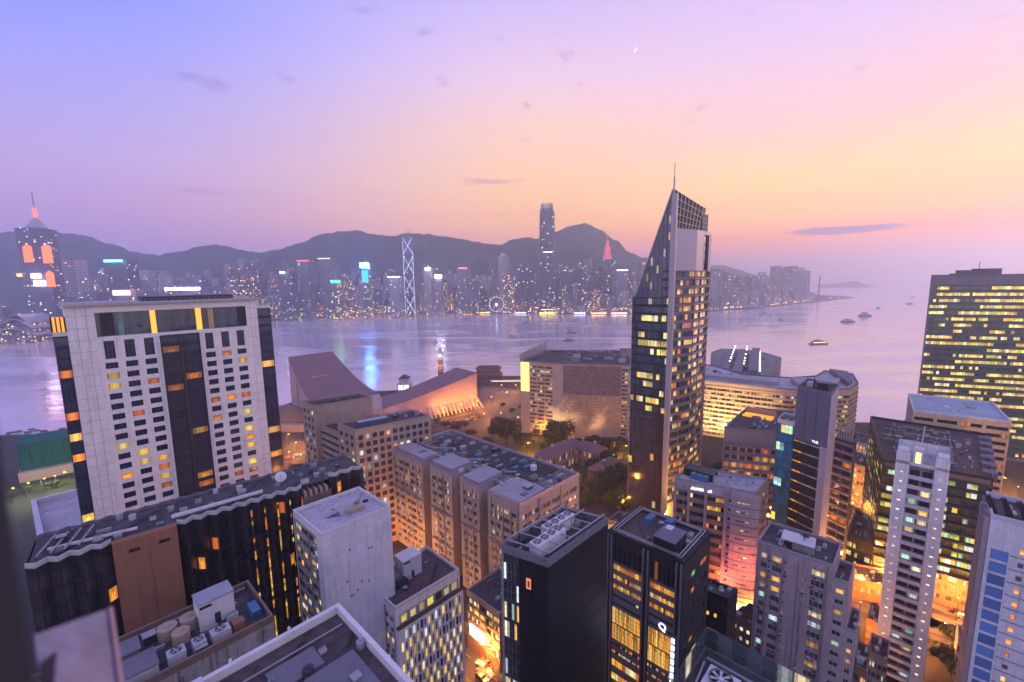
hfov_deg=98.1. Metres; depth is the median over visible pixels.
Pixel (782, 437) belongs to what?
window
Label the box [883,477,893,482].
window
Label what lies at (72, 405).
window
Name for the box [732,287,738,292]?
tower
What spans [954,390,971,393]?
window
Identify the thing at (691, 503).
window
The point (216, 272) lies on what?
tower
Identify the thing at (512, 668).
window
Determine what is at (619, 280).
tower
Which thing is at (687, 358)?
window
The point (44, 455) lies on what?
netted site
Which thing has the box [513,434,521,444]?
broadleaf tree
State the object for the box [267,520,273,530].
window
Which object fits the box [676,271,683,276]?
window
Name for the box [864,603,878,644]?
street block
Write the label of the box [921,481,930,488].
window
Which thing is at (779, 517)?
window
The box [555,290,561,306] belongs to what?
tower
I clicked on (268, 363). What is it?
window
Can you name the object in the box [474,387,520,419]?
promenade
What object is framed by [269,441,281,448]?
window
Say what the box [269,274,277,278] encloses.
tower
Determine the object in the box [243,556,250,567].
window
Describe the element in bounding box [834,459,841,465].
window
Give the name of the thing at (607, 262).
skyscraper
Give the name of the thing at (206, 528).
window
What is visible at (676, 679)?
window
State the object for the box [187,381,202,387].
window
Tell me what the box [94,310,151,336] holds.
window
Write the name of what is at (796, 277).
tower
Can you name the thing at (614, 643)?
window
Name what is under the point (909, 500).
window
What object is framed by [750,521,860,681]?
apartment block
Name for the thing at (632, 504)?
window
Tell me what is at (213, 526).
window
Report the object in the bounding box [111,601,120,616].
window
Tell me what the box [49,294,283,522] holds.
hotel tower
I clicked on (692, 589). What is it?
window
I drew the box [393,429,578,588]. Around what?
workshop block
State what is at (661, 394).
window
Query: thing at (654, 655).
window
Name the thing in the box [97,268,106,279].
tower
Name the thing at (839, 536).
window
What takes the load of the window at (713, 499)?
in the office block at (727, 509)
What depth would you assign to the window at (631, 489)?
220.70 m
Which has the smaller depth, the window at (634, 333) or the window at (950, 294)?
the window at (634, 333)
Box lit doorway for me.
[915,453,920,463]
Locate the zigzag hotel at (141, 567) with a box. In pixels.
[24,454,364,637]
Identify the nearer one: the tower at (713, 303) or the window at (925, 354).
the window at (925, 354)
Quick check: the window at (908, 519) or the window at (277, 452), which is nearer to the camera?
the window at (908, 519)
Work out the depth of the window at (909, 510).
125.98 m
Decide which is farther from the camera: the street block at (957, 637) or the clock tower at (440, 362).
the clock tower at (440, 362)
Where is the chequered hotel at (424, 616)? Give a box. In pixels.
[384,546,465,681]
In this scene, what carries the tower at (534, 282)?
on the hills at (574, 245)
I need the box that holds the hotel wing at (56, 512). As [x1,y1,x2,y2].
[31,489,81,534]
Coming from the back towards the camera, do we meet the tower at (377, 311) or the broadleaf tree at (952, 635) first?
the tower at (377, 311)
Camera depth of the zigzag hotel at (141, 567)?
99.03 m
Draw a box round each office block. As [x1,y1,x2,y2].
[302,392,431,541]
[673,463,767,609]
[861,416,997,610]
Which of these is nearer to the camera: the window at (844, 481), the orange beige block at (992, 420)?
the window at (844, 481)
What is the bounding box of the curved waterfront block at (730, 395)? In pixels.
[702,364,858,447]
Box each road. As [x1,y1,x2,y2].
[283,413,482,465]
[464,632,502,681]
[848,504,860,527]
[851,601,951,640]
[863,600,962,629]
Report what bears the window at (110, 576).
in the zigzag hotel at (141, 567)
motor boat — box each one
[13,430,30,434]
[20,431,38,434]
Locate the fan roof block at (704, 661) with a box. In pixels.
[670,627,814,681]
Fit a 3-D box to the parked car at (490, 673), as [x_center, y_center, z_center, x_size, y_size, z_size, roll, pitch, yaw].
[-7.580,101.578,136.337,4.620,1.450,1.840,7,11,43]
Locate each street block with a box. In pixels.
[845,510,872,565]
[850,451,865,508]
[851,429,867,453]
[852,563,883,602]
[852,639,870,681]
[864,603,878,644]
[867,632,889,681]
[952,623,961,680]
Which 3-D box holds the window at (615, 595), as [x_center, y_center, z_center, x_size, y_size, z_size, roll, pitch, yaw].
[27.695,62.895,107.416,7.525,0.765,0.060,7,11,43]
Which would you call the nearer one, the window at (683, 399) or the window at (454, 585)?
the window at (454, 585)
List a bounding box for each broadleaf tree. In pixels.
[20,483,33,492]
[42,479,59,488]
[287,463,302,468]
[440,421,450,427]
[449,423,460,428]
[461,421,468,427]
[465,429,476,434]
[482,435,493,443]
[487,415,521,443]
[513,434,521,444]
[519,437,534,448]
[539,443,549,449]
[542,418,575,441]
[545,434,559,445]
[579,485,584,492]
[579,491,600,506]
[584,434,598,443]
[584,457,598,469]
[585,477,609,496]
[595,465,623,491]
[598,436,616,450]
[598,448,616,460]
[610,489,629,509]
[611,461,627,482]
[613,436,627,450]
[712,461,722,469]
[928,640,956,674]
[938,622,962,637]
[949,630,955,649]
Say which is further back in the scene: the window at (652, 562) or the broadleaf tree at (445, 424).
the broadleaf tree at (445, 424)
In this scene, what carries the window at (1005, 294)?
in the harbour office slab
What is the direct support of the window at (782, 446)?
in the teal glass block at (782, 463)
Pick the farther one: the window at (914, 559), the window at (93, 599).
the window at (914, 559)
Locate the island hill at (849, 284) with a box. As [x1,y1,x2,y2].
[812,281,873,287]
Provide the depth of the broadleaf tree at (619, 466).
258.62 m
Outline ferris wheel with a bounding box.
[489,297,503,313]
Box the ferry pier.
[475,365,502,381]
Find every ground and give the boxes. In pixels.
[0,376,1023,681]
[271,295,852,319]
[517,434,627,501]
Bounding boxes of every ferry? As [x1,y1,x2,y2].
[809,339,827,344]
[840,319,854,321]
[858,312,871,316]
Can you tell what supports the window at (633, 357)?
in the pointed glass tower at (670, 308)
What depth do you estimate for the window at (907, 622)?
128.91 m
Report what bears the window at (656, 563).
in the amber glass tower at (657, 584)
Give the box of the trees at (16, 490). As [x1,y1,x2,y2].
[6,477,75,495]
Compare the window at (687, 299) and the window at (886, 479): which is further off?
the window at (687, 299)
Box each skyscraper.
[14,192,66,317]
[402,234,416,314]
[539,202,554,309]
[599,232,615,309]
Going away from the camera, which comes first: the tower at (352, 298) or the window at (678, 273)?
the window at (678, 273)
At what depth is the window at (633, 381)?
213.05 m
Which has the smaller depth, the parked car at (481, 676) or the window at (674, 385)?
the parked car at (481, 676)
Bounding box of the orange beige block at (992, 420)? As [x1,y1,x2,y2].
[905,393,1011,493]
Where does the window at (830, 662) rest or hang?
in the apartment block at (806, 618)
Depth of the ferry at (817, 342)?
789.51 m
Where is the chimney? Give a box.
[817,276,820,299]
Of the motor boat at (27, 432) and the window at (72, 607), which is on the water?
the motor boat at (27, 432)
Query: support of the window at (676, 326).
in the pointed glass tower at (670, 308)
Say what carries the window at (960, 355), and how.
in the harbour office slab
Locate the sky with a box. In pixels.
[0,0,1023,279]
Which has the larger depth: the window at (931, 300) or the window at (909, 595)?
the window at (931, 300)
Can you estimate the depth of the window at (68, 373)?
137.52 m
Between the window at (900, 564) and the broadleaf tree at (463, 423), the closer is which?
the window at (900, 564)
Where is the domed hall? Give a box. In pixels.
[279,404,303,431]
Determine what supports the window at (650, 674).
in the amber glass tower at (657, 584)
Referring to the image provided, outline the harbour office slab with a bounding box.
[918,262,1023,461]
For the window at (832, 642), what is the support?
in the apartment block at (806, 618)
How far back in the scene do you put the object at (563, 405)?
331.23 m
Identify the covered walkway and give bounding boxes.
[490,379,520,384]
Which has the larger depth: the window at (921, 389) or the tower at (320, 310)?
the tower at (320, 310)
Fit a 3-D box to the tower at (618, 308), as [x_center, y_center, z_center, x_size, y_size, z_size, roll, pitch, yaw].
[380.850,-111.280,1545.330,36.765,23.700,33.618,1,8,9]
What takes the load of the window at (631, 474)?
in the pointed glass tower at (670, 308)
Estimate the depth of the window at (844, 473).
163.91 m
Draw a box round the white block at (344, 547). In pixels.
[293,486,394,654]
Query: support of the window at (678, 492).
in the office block at (727, 509)
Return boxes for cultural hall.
[288,351,482,418]
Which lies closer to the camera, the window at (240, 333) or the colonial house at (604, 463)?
the window at (240, 333)
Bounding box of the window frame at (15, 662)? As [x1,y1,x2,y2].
[0,457,33,681]
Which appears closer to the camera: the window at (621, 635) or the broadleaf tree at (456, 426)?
the window at (621, 635)
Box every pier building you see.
[480,310,491,312]
[510,309,527,313]
[537,310,557,313]
[572,310,585,313]
[589,310,607,313]
[609,310,628,313]
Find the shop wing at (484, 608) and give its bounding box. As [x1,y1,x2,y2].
[466,568,502,673]
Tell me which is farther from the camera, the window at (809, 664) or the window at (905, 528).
the window at (905, 528)
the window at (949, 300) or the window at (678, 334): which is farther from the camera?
the window at (949, 300)
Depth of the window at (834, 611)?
110.61 m
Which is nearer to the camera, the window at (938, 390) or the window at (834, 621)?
the window at (834, 621)
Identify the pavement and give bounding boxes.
[283,412,472,457]
[291,417,485,465]
[464,621,467,634]
[484,412,628,441]
[851,598,952,639]
[851,602,951,646]
[931,612,961,624]
[932,604,961,618]
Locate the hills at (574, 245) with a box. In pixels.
[0,223,768,313]
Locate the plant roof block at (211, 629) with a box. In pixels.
[34,580,274,681]
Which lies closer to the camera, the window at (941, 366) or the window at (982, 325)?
the window at (982, 325)
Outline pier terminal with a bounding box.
[710,345,781,375]
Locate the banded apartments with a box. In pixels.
[722,406,794,527]
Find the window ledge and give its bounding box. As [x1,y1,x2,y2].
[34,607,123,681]
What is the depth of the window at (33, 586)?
106.22 m
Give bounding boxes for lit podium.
[608,511,628,528]
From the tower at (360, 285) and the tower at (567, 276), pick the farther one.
the tower at (360, 285)
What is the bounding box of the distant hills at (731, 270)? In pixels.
[710,265,809,291]
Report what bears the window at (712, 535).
in the office block at (727, 509)
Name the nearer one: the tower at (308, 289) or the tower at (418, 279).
the tower at (308, 289)
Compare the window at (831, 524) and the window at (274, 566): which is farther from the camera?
the window at (831, 524)
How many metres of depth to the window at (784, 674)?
68.91 m
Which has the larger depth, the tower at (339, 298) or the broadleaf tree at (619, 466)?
the tower at (339, 298)
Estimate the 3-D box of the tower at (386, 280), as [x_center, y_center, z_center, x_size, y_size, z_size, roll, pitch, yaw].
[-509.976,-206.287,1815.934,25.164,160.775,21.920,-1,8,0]
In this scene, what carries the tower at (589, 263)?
on the hills at (574, 245)
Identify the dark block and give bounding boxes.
[706,579,737,659]
[735,603,752,667]
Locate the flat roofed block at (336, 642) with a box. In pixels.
[191,603,412,681]
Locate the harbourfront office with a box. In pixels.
[519,340,630,440]
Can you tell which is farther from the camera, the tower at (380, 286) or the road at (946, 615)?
the tower at (380, 286)
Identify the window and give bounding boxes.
[28,474,363,636]
[38,572,50,590]
[42,589,53,607]
[44,606,56,624]
[51,571,60,584]
[54,338,67,345]
[56,348,69,356]
[58,359,70,367]
[59,370,72,378]
[61,380,74,389]
[61,565,72,583]
[63,391,75,399]
[64,402,77,410]
[64,582,74,600]
[66,412,78,420]
[67,599,77,616]
[68,348,257,522]
[73,564,82,577]
[83,559,93,576]
[85,576,95,593]
[88,592,98,609]
[93,558,103,570]
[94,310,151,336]
[96,574,105,587]
[103,340,115,358]
[103,553,113,570]
[106,569,115,586]
[108,585,117,602]
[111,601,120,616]
[115,617,122,632]
[124,339,135,356]
[144,337,154,354]
[155,308,196,332]
[161,336,177,342]
[163,345,178,352]
[164,355,180,362]
[165,365,181,371]
[166,374,182,381]
[167,383,183,390]
[169,393,184,400]
[170,402,185,409]
[171,411,186,419]
[172,420,187,428]
[173,429,188,437]
[174,439,189,446]
[175,448,190,456]
[177,457,192,465]
[178,465,193,474]
[179,474,194,483]
[179,532,186,544]
[180,483,195,492]
[181,548,188,559]
[182,334,197,340]
[183,344,198,350]
[183,563,190,574]
[184,353,199,359]
[184,577,192,588]
[185,362,200,369]
[186,371,201,378]
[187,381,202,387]
[187,528,194,542]
[188,390,203,397]
[189,399,204,406]
[189,543,195,558]
[191,408,205,415]
[192,417,206,424]
[193,426,207,433]
[194,435,208,442]
[195,443,209,451]
[195,527,202,539]
[196,452,210,460]
[196,542,203,553]
[197,461,211,469]
[198,469,212,478]
[198,557,205,568]
[199,478,213,486]
[200,306,245,328]
[200,572,207,583]
[203,524,209,538]
[205,332,213,348]
[210,523,217,534]
[211,538,218,548]
[213,552,220,563]
[215,567,222,577]
[221,331,229,346]
[224,518,231,529]
[226,533,233,543]
[228,547,234,558]
[229,561,236,572]
[231,575,237,586]
[236,330,244,345]
[239,514,245,525]
[240,528,247,539]
[242,542,248,553]
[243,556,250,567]
[245,570,251,580]
[252,510,259,520]
[254,524,260,534]
[255,538,262,548]
[257,309,269,315]
[257,552,263,562]
[258,318,270,324]
[258,565,264,575]
[259,326,270,332]
[259,335,271,341]
[259,579,265,589]
[260,343,272,349]
[261,351,273,358]
[262,360,273,366]
[263,368,274,375]
[263,376,275,383]
[264,385,276,391]
[265,393,276,400]
[266,401,277,408]
[266,409,278,416]
[266,506,272,516]
[267,417,278,424]
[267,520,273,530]
[268,425,279,433]
[268,533,274,543]
[269,433,280,441]
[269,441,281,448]
[270,449,281,456]
[270,547,276,557]
[271,457,282,465]
[271,560,277,570]
[272,465,283,472]
[272,574,278,583]
[278,502,285,512]
[280,516,286,525]
[281,529,287,539]
[282,542,288,552]
[283,556,289,565]
[285,569,290,578]
[291,498,297,508]
[304,408,395,535]
[322,431,337,439]
[322,437,338,446]
[323,444,338,453]
[330,483,336,492]
[342,480,347,489]
[353,476,359,485]
[395,458,495,584]
[401,612,406,622]
[406,596,462,681]
[410,606,415,616]
[419,601,424,610]
[427,596,432,605]
[436,591,441,600]
[444,586,448,595]
[452,581,456,589]
[504,562,518,582]
[504,582,518,602]
[504,601,518,621]
[505,620,518,641]
[505,639,519,659]
[505,657,519,678]
[506,676,516,681]
[523,511,530,518]
[563,366,620,368]
[563,368,620,370]
[563,370,620,372]
[563,372,620,374]
[563,374,620,376]
[563,376,620,378]
[563,378,620,380]
[563,380,620,382]
[563,382,620,385]
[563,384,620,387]
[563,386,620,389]
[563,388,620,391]
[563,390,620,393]
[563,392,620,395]
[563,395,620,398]
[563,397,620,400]
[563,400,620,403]
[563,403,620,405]
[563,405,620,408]
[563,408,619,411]
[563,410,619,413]
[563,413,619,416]
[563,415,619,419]
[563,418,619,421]
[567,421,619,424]
[611,671,626,681]
[612,606,639,636]
[612,622,639,653]
[612,641,638,659]
[612,649,638,667]
[612,658,638,680]
[613,574,640,591]
[613,583,640,600]
[613,593,640,608]
[613,601,639,617]
[614,543,617,560]
[614,564,640,581]
[618,545,621,562]
[621,390,629,434]
[623,547,626,565]
[628,463,655,476]
[628,470,655,484]
[628,478,655,492]
[628,485,654,500]
[628,493,654,508]
[628,500,654,510]
[628,549,631,566]
[629,425,657,437]
[629,432,656,445]
[629,440,656,453]
[629,448,656,461]
[629,455,655,468]
[630,386,658,396]
[630,394,658,404]
[630,402,657,412]
[630,409,657,421]
[630,417,657,429]
[631,347,659,354]
[631,355,659,363]
[631,363,659,371]
[631,371,658,379]
[631,378,658,387]
[632,306,661,312]
[632,314,660,321]
[632,323,660,329]
[632,331,660,338]
[632,339,660,346]
[632,552,636,569]
[633,298,661,304]
[637,554,641,571]
[647,644,671,672]
[647,663,670,678]
[647,671,662,681]
[648,621,672,635]
[648,626,671,654]
[649,602,672,617]
[649,612,672,626]
[650,560,653,577]
[650,581,673,597]
[650,592,673,607]
[654,561,657,579]
[658,563,661,581]
[659,383,664,388]
[659,391,664,397]
[659,399,664,405]
[660,358,665,363]
[660,366,665,372]
[661,324,666,329]
[661,333,666,338]
[661,341,666,346]
[662,298,667,303]
[662,307,667,312]
[662,316,667,321]
[662,565,665,583]
[667,567,670,585]
[668,463,675,468]
[668,470,675,476]
[669,439,676,445]
[669,447,676,452]
[669,455,675,460]
[670,407,677,412]
[670,415,677,420]
[670,423,677,428]
[670,431,676,436]
[671,382,678,388]
[671,390,678,396]
[671,399,677,404]
[671,569,674,587]
[672,357,679,363]
[672,366,679,371]
[672,374,678,379]
[673,332,680,337]
[673,340,680,346]
[673,349,679,354]
[674,306,681,311]
[674,315,681,320]
[674,324,680,328]
[674,669,679,681]
[675,280,682,285]
[675,289,682,294]
[675,298,681,302]
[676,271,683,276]
[676,499,686,504]
[676,508,686,513]
[677,451,686,457]
[677,459,686,465]
[677,490,686,495]
[678,428,687,434]
[678,435,687,442]
[678,443,686,449]
[679,404,688,410]
[679,412,688,418]
[679,420,687,426]
[680,380,689,386]
[680,388,689,394]
[680,396,688,402]
[680,660,685,681]
[681,347,691,353]
[681,356,690,361]
[681,364,690,369]
[681,372,689,377]
[682,331,691,336]
[682,339,691,344]
[683,306,692,310]
[683,314,692,319]
[683,322,692,327]
[683,635,691,649]
[684,280,693,285]
[684,289,693,293]
[684,297,693,302]
[684,603,693,617]
[684,618,692,632]
[685,271,694,276]
[685,586,693,600]
[685,651,691,679]
[686,570,694,582]
[688,235,708,464]
[689,520,702,525]
[690,493,703,499]
[690,502,703,508]
[690,511,702,516]
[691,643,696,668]
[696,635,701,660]
[697,572,705,584]
[698,555,706,567]
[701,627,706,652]
[702,391,856,445]
[706,523,722,530]
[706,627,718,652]
[707,496,723,503]
[707,505,723,512]
[707,514,722,521]
[709,560,720,565]
[709,568,719,574]
[710,542,721,547]
[710,551,720,556]
[711,533,721,539]
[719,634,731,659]
[732,557,746,609]
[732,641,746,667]
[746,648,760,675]
[761,656,776,681]
[766,643,774,649]
[766,652,773,659]
[767,633,775,640]
[768,614,776,621]
[768,624,775,630]
[769,604,777,611]
[770,595,778,601]
[771,502,787,515]
[771,510,786,524]
[771,575,779,582]
[771,585,778,592]
[772,493,788,506]
[772,566,780,572]
[773,476,789,488]
[773,485,789,497]
[773,556,781,562]
[774,467,790,479]
[775,450,791,462]
[775,458,791,470]
[776,432,793,443]
[776,441,792,452]
[777,423,793,434]
[777,664,792,681]
[794,672,809,681]
[803,669,815,678]
[804,660,815,669]
[805,650,816,659]
[806,630,818,639]
[806,640,817,649]
[807,620,819,629]
[808,610,820,618]
[809,600,821,608]
[810,590,822,598]
[811,580,823,588]
[812,569,824,577]
[827,670,835,676]
[828,521,835,528]
[828,660,836,666]
[829,513,836,520]
[829,650,837,656]
[830,506,837,512]
[830,640,838,646]
[831,491,838,497]
[831,498,837,504]
[831,630,839,636]
[832,483,839,489]
[832,620,840,625]
[833,467,840,473]
[833,475,840,481]
[833,609,841,615]
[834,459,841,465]
[834,599,842,604]
[835,443,843,449]
[835,451,842,457]
[835,588,843,594]
[836,533,843,540]
[837,525,844,532]
[838,510,845,516]
[838,518,845,524]
[839,502,846,508]
[840,494,847,501]
[841,478,849,484]
[841,486,848,492]
[842,470,849,476]
[843,462,850,468]
[844,446,852,452]
[844,454,851,460]
[862,425,875,524]
[875,548,885,554]
[876,541,886,546]
[877,525,887,531]
[877,533,886,539]
[877,557,884,562]
[878,517,888,523]
[879,509,889,515]
[880,501,890,507]
[881,493,891,498]
[882,485,892,490]
[883,468,894,474]
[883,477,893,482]
[894,607,903,612]
[895,598,904,603]
[896,589,905,594]
[897,580,906,586]
[898,571,907,577]
[899,562,908,568]
[900,553,909,559]
[901,544,910,550]
[902,535,911,541]
[903,526,912,532]
[904,516,913,522]
[905,507,915,513]
[905,620,913,625]
[906,611,914,616]
[907,498,916,504]
[907,602,915,608]
[908,488,917,494]
[908,593,917,599]
[909,479,918,485]
[909,584,918,590]
[910,469,919,476]
[910,575,919,581]
[911,566,920,572]
[912,557,921,563]
[913,548,922,554]
[914,416,932,421]
[914,538,923,544]
[915,529,925,535]
[916,520,926,526]
[918,510,927,516]
[919,501,928,507]
[920,382,937,385]
[920,388,936,391]
[920,491,929,497]
[921,376,937,379]
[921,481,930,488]
[922,370,938,373]
[922,471,932,478]
[923,359,940,361]
[923,365,939,367]
[924,353,940,355]
[925,341,942,343]
[925,347,941,349]
[926,335,943,337]
[927,323,944,325]
[927,329,943,331]
[928,317,945,319]
[929,305,946,307]
[929,311,945,313]
[930,299,947,301]
[931,293,948,295]
[932,287,948,289]
[936,395,953,397]
[937,389,953,392]
[937,419,956,424]
[937,565,954,573]
[938,377,955,380]
[938,383,954,386]
[938,557,955,565]
[939,371,956,374]
[939,549,956,556]
[940,359,957,362]
[940,365,956,368]
[940,540,957,548]
[941,353,958,356]
[941,532,958,539]
[942,347,959,350]
[942,523,960,531]
[943,335,960,338]
[943,341,959,344]
[944,329,961,332]
[944,515,961,522]
[945,323,962,326]
[945,506,962,514]
[945,596,954,601]
[946,311,963,313]
[946,317,963,320]
[946,498,963,505]
[946,586,955,592]
[947,305,964,307]
[947,489,964,496]
[948,293,966,295]
[948,299,965,301]
[948,480,965,487]
[948,577,956,583]
[949,286,967,289]
[953,396,970,398]
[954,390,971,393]
[955,384,972,387]
[955,570,969,577]
[956,372,973,375]
[956,378,973,381]
[956,562,970,569]
[957,366,974,369]
[957,553,971,560]
[958,360,975,363]
[959,348,977,351]
[959,354,976,357]
[959,545,972,552]
[960,342,978,345]
[960,536,974,543]
[961,336,978,338]
[961,422,981,427]
[961,528,975,534]
[962,330,979,332]
[962,519,976,526]
[963,318,981,320]
[963,324,980,326]
[963,510,977,517]
[964,311,982,314]
[964,501,978,508]
[965,305,983,307]
[966,293,984,295]
[966,299,983,301]
[966,493,981,500]
[967,286,985,289]
[967,484,989,491]
[971,293,1023,457]
[972,667,990,681]
[973,379,991,382]
[974,373,992,376]
[974,655,991,670]
[975,367,993,370]
[976,361,994,364]
[976,644,993,658]
[977,349,995,351]
[977,355,994,357]
[977,632,995,646]
[978,342,996,345]
[979,336,997,339]
[979,620,997,635]
[980,330,998,333]
[981,324,999,326]
[981,609,998,623]
[982,312,1000,314]
[982,318,999,320]
[983,305,1001,308]
[983,597,1000,611]
[984,299,1002,301]
[984,585,1002,599]
[985,293,1003,295]
[986,286,1004,288]
[986,425,1007,430]
[986,433,1006,437]
[986,572,1004,587]
[988,560,1006,574]
[990,548,1008,562]
[991,441,1004,445]
[994,449,1003,452]
[998,331,1017,333]
[998,337,1016,339]
[999,324,1018,327]
[1000,318,1019,320]
[1001,312,1019,314]
[1002,305,1020,308]
[1003,299,1021,301]
[1004,293,1022,295]
[1005,286,1023,288]
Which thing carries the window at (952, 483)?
in the dark office block at (973, 474)
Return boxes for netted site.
[16,429,73,483]
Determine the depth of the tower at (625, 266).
1732.45 m
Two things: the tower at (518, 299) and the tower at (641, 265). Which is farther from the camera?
the tower at (641, 265)
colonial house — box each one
[533,437,580,468]
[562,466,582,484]
[573,438,607,465]
[586,454,626,479]
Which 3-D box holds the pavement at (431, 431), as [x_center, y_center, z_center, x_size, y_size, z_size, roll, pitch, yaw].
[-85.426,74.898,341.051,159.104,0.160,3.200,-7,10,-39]
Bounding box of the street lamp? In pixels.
[955,595,959,620]
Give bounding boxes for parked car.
[475,659,485,667]
[475,670,488,681]
[477,667,487,677]
[480,657,491,667]
[483,662,491,669]
[486,667,493,678]
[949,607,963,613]
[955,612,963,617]
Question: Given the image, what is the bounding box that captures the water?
[0,280,930,434]
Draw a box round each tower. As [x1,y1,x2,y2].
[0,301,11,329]
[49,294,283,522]
[61,259,90,297]
[62,297,77,301]
[77,292,84,301]
[83,286,114,301]
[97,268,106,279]
[98,278,110,291]
[103,259,140,300]
[113,287,150,300]
[139,269,156,294]
[140,279,151,294]
[153,287,162,295]
[156,272,161,286]
[158,273,173,295]
[161,291,171,295]
[164,285,225,295]
[173,275,188,286]
[187,273,200,285]
[198,280,210,285]
[204,269,212,286]
[211,279,219,286]
[212,264,220,279]
[219,279,228,288]
[224,264,230,278]
[226,281,231,293]
[229,267,260,303]
[238,257,245,266]
[251,256,263,294]
[260,295,267,303]
[261,278,269,296]
[267,290,278,309]
[268,279,277,289]
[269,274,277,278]
[271,284,279,309]
[271,310,280,318]
[277,270,300,319]
[280,261,286,271]
[286,264,295,271]
[297,259,318,317]
[315,262,320,287]
[315,269,318,297]
[317,298,322,304]
[318,257,337,317]
[318,288,321,297]
[318,304,323,316]
[330,279,348,318]
[337,267,341,278]
[347,281,352,289]
[348,286,357,318]
[350,269,357,284]
[356,274,361,286]
[356,290,363,309]
[357,308,363,313]
[358,280,363,305]
[360,258,372,317]
[372,272,381,280]
[373,278,380,289]
[373,308,381,313]
[374,289,383,308]
[378,284,383,297]
[381,305,389,312]
[383,271,389,288]
[383,288,389,304]
[385,265,394,276]
[389,275,403,316]
[395,264,402,276]
[402,279,405,302]
[416,270,421,294]
[416,298,423,311]
[418,294,424,306]
[421,265,427,282]
[421,283,424,294]
[424,262,434,314]
[435,275,444,315]
[437,346,443,374]
[444,283,447,293]
[444,293,448,306]
[444,302,450,311]
[447,269,453,299]
[449,291,453,309]
[457,267,471,313]
[471,275,479,313]
[480,287,487,295]
[480,295,488,309]
[481,274,491,308]
[490,260,496,281]
[492,276,498,309]
[495,269,498,277]
[498,250,508,311]
[501,504,607,681]
[502,273,514,312]
[510,269,517,280]
[515,281,516,303]
[515,304,522,308]
[517,295,526,308]
[518,266,533,311]
[525,263,532,267]
[530,294,536,303]
[530,303,537,312]
[534,270,535,293]
[553,306,563,312]
[555,271,560,290]
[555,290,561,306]
[559,262,563,271]
[560,267,573,294]
[562,284,565,306]
[564,294,571,311]
[567,308,574,312]
[571,289,572,307]
[573,282,575,307]
[574,287,575,309]
[576,259,587,312]
[578,306,585,310]
[587,258,591,293]
[590,271,597,291]
[592,289,600,309]
[605,505,710,681]
[606,296,614,308]
[612,269,627,310]
[616,260,622,269]
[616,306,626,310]
[620,291,628,309]
[622,264,628,269]
[627,168,711,516]
[628,270,634,292]
[628,293,631,305]
[631,285,636,296]
[638,261,645,278]
[708,297,718,309]
[709,281,716,297]
[710,269,722,287]
[716,287,723,297]
[718,294,727,308]
[723,274,734,287]
[723,279,732,305]
[729,292,737,307]
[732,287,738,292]
[734,276,746,287]
[737,291,748,307]
[738,285,748,291]
[745,275,758,285]
[747,289,759,307]
[748,276,758,289]
[758,272,768,283]
[758,280,765,293]
[759,293,767,305]
[765,284,772,302]
[769,266,789,300]
[771,298,781,304]
[783,296,791,303]
[784,266,803,295]
[787,378,838,536]
[790,292,801,302]
[802,270,810,300]
[804,292,814,300]
[826,424,856,559]
[876,439,950,681]
[955,491,1023,681]
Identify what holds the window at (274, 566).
in the zigzag hotel at (141, 567)
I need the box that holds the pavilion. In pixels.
[397,374,411,391]
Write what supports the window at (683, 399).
in the pointed glass tower at (670, 308)
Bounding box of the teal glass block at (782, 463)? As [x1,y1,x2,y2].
[770,412,794,525]
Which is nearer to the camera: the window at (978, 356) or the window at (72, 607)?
the window at (72, 607)
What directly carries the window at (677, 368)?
in the pointed glass tower at (670, 308)

